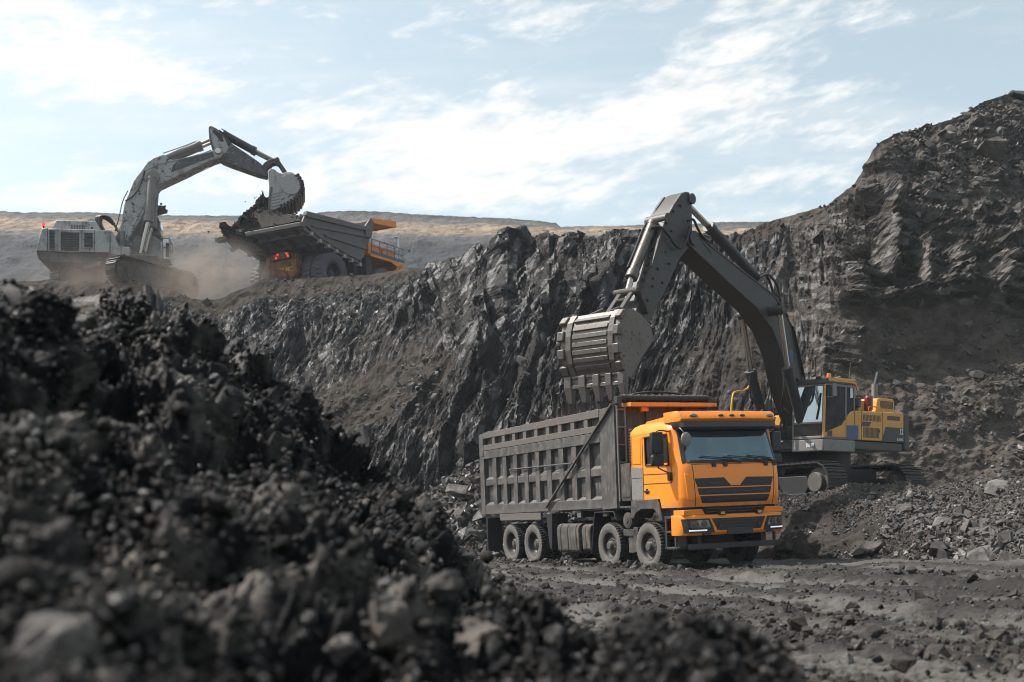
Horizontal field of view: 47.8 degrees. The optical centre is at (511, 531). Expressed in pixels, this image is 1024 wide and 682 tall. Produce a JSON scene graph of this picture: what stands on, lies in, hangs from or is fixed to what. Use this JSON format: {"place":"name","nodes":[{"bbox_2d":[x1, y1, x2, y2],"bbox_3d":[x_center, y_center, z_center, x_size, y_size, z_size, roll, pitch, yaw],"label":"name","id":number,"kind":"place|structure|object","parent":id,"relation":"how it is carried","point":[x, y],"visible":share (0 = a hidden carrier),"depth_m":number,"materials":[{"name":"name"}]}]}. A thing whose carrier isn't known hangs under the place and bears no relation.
{"place":"outdoors","nodes":[
{"label":"outdoors","id":0,"kind":"place"},
{"bbox_2d":[0,211,764,299],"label":"hills","id":1,"kind":"structure","parent":0,"point":[424,238],"depth_m":317.81,"materials":[{"name":"beige soil"}]},
{"bbox_2d":[0,218,779,519],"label":"cliff","id":2,"kind":"structure","parent":0,"point":[446,291],"depth_m":52.73,"materials":[{"name":"grey stone"}]},
{"bbox_2d":[36,126,304,298],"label":"mining excavator","id":3,"kind":"object","parent":2,"relation":"on","point":[131,252],"visible":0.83,"depth_m":73.63,"materials":[{"name":"metal"}]},
{"bbox_2d":[237,191,269,228],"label":"falling coal","id":4,"kind":"object","parent":3,"relation":"in","point":[257,205],"visible":0.56,"depth_m":73.86,"materials":[{"name":"black stone"}]},
{"bbox_2d":[214,211,409,285],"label":"haul truck","id":5,"kind":"object","parent":2,"relation":"on","point":[336,248],"visible":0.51,"depth_m":74.25,"materials":[{"name":"metal"}]},
{"bbox_2d":[205,190,264,282],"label":"falling lumps","id":6,"kind":"object","parent":5,"relation":"on","point":[235,240],"visible":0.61,"depth_m":73.84,"materials":[{"name":"black stone"}]},
{"bbox_2d":[223,207,302,234],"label":"load stones","id":7,"kind":"object","parent":5,"relation":"on","point":[279,213],"visible":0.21,"depth_m":73.31,"materials":[{"name":"grey stone"}]},
{"bbox_2d":[222,207,318,237],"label":"coal load","id":8,"kind":"object","parent":5,"relation":"in","point":[264,219],"visible":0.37,"depth_m":73.13},
{"bbox_2d":[219,222,259,251],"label":"falling coal","id":9,"kind":"object","parent":8,"relation":"on","point":[243,242],"visible":0.91,"depth_m":73.66,"materials":[{"name":"grey stone"}]},
{"bbox_2d":[0,0,1023,226],"label":"sky","id":10,"kind":"structure","parent":0,"point":[571,113],"materials":[{"name":"blue"}]},
{"bbox_2d":[477,557,1023,681],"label":"pit floor","id":11,"kind":"structure","parent":0,"point":[829,658],"depth_m":13.37,"materials":[{"name":"dirt"},{"name":"gravel"},{"name":"rock"}]},
{"bbox_2d":[0,281,805,681],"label":"coal heap","id":12,"kind":"object","parent":11,"relation":"on","point":[276,601],"visible":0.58,"depth_m":3.63,"materials":[{"name":"black stone"}]},
{"bbox_2d":[13,611,101,675],"bbox_3d":[-0.753,0.183,1.909,0.138,0.100,0.130,-12,18,-19],"label":"boulder","id":13,"kind":"object","parent":12,"relation":"on","point":[75,637],"visible":0.81,"depth_m":1.87,"materials":[{"name":"grey stone"}]},
{"bbox_2d":[322,634,360,664],"bbox_3d":[-0.427,0.293,2.876,0.105,0.070,0.071,-20,-8,22],"label":"boulder","id":14,"kind":"object","parent":12,"relation":"on","point":[339,649],"visible":1,"depth_m":2.85,"materials":[{"name":"grey stone"}]},
{"bbox_2d":[364,595,413,655],"bbox_3d":[-0.332,0.253,3.081,0.113,0.170,0.160,0,0,-25],"label":"boulder","id":15,"kind":"object","parent":12,"relation":"on","point":[390,630],"visible":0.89,"depth_m":3.02,"materials":[{"name":"grey stone"}]},
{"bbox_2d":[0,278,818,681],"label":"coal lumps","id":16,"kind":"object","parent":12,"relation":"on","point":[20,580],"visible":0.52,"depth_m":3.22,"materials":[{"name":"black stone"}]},
{"bbox_2d":[427,569,465,604],"bbox_3d":[-0.198,0.158,3.315,0.122,0.084,0.116,-28,1,22],"label":"boulder","id":17,"kind":"object","parent":12,"relation":"on","point":[443,586],"visible":0.98,"depth_m":3.28,"materials":[{"name":"grey stone"}]},
{"bbox_2d":[454,617,502,660],"bbox_3d":[-0.146,0.363,3.654,0.255,0.100,0.248,-21,20,-16],"label":"boulder","id":18,"kind":"object","parent":12,"relation":"on","point":[471,634],"visible":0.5,"depth_m":3.63,"materials":[{"name":"grey stone"}]},
{"bbox_2d":[422,459,585,558],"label":"shale slabs","id":19,"kind":"structure","parent":11,"relation":"on","point":[459,517],"depth_m":41.07,"materials":[{"name":"grey stone"}]},
{"bbox_2d":[445,483,467,497],"bbox_3d":[-1.901,-1.428,40.000,0.847,0.448,0.896,4,9,-13],"label":"boulder","id":20,"kind":"object","parent":19,"relation":"on","point":[457,490],"visible":1,"depth_m":39.78,"materials":[{"name":"grey stone"}]},
{"bbox_2d":[434,470,593,558],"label":"talus","id":21,"kind":"structure","parent":11,"relation":"on","point":[463,503],"depth_m":42.04,"materials":[{"name":"grey stone"}]},
{"bbox_2d":[479,391,782,564],"bbox_3d":[2.692,-1.318,30.935,3.617,4.349,11.118,-3,1,-25],"label":"tipper truck","id":22,"kind":"object","parent":11,"relation":"on","point":[700,479],"visible":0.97,"depth_m":27.96,"materials":[{"name":"orange paint"}]},
{"bbox_2d":[473,554,1023,681],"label":"mud clods","id":23,"kind":"object","parent":11,"relation":"on","point":[993,634],"visible":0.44,"depth_m":10.27,"materials":[{"name":"grey soil"}]},
{"bbox_2d":[627,475,1023,559],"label":"bench","id":24,"kind":"object","parent":11,"relation":"on","point":[816,514],"visible":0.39,"depth_m":29.07,"materials":[{"name":"grey stone"}]},
{"bbox_2d":[557,192,924,496],"bbox_3d":[6.901,-5.139,35.602,15.225,8.600,5.834,0,0,-35],"label":"excavator","id":25,"kind":"object","parent":24,"relation":"on","point":[827,426],"visible":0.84,"depth_m":34.66,"materials":[{"name":"metal"}]},
{"bbox_2d":[775,540,792,553],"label":"boulder","id":26,"kind":"object","parent":24,"relation":"on","point":[785,546],"visible":0.87,"depth_m":28.95,"materials":[{"name":"black stone"}]},
{"bbox_2d":[773,483,925,558],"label":"coal chips","id":27,"kind":"object","parent":24,"relation":"on","point":[817,526],"visible":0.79,"depth_m":29.31,"materials":[{"name":"black stone"}]},
{"bbox_2d":[851,547,867,556],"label":"boulder","id":28,"kind":"object","parent":24,"relation":"on","point":[858,552],"visible":0.83,"depth_m":27.00,"materials":[{"name":"grey stone"}]},
{"bbox_2d":[864,541,884,554],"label":"boulder","id":29,"kind":"object","parent":24,"relation":"on","point":[872,547],"visible":0.98,"depth_m":26.72,"materials":[{"name":"grey stone"}]},
{"bbox_2d":[896,504,911,512],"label":"boulder","id":30,"kind":"object","parent":24,"relation":"on","point":[902,507],"visible":0.94,"depth_m":28.16,"materials":[{"name":"grey stone"}]},
{"bbox_2d":[792,472,1023,560],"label":"rubble","id":31,"kind":"object","parent":24,"relation":"on","point":[996,538],"visible":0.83,"depth_m":26.63,"materials":[{"name":"grey stone"}]},
{"bbox_2d":[928,540,947,556],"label":"boulder","id":32,"kind":"object","parent":24,"relation":"on","point":[934,547],"visible":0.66,"depth_m":24.93,"materials":[{"name":"grey stone"}]},
{"bbox_2d":[966,547,997,560],"bbox_3d":[9.651,0.607,23.804,0.730,0.482,0.564,10,-24,-25],"label":"boulder","id":33,"kind":"object","parent":24,"relation":"on","point":[980,553],"visible":0.35,"depth_m":23.64,"materials":[{"name":"grey stone"}]},
{"bbox_2d":[984,479,1008,495],"bbox_3d":[11.656,-1.008,27.698,0.513,0.533,0.507,0,0,-20],"label":"boulder","id":34,"kind":"object","parent":24,"relation":"on","point":[991,486],"visible":0.66,"depth_m":27.66,"materials":[{"name":"grey stone"}]},
{"bbox_2d":[997,550,1020,560],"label":"boulder","id":35,"kind":"object","parent":24,"relation":"on","point":[1004,555],"visible":0.23,"depth_m":23.16,"materials":[{"name":"grey stone"}]},
{"bbox_2d":[774,94,1023,487],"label":"hill","id":36,"kind":"structure","parent":0,"point":[879,236],"depth_m":48.49,"materials":[{"name":"grey stone"}]},
{"bbox_2d":[1,94,1023,483],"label":"scree","id":37,"kind":"structure","parent":36,"relation":"on","point":[413,386],"depth_m":51.29,"materials":[{"name":"grey stone"}]},
{"bbox_2d":[944,131,955,140],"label":"boulder","id":38,"kind":"object","parent":36,"relation":"on","point":[949,135],"visible":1,"depth_m":55.99,"materials":[{"name":"grey stone"}]},
{"bbox_2d":[960,140,973,149],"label":"boulder","id":39,"kind":"object","parent":36,"relation":"on","point":[966,145],"visible":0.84,"depth_m":56.05,"materials":[{"name":"grey stone"}]},
{"bbox_2d":[967,164,979,174],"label":"boulder","id":40,"kind":"object","parent":36,"relation":"on","point":[972,167],"visible":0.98,"depth_m":54.83,"materials":[{"name":"grey stone"}]},
{"bbox_2d":[975,136,1007,162],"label":"boulder","id":41,"kind":"object","parent":36,"relation":"on","point":[993,148],"visible":0.84,"depth_m":55.71,"materials":[{"name":"grey stone"}]},
{"bbox_2d":[995,126,1007,132],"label":"boulder","id":42,"kind":"object","parent":36,"relation":"on","point":[999,128],"visible":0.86,"depth_m":57.69,"materials":[{"name":"grey stone"}]},
{"bbox_2d":[1008,90,1023,99],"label":"boulder","id":43,"kind":"object","parent":36,"relation":"on","point":[1016,94],"visible":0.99,"depth_m":61.77,"materials":[{"name":"grey stone"}]}
]}

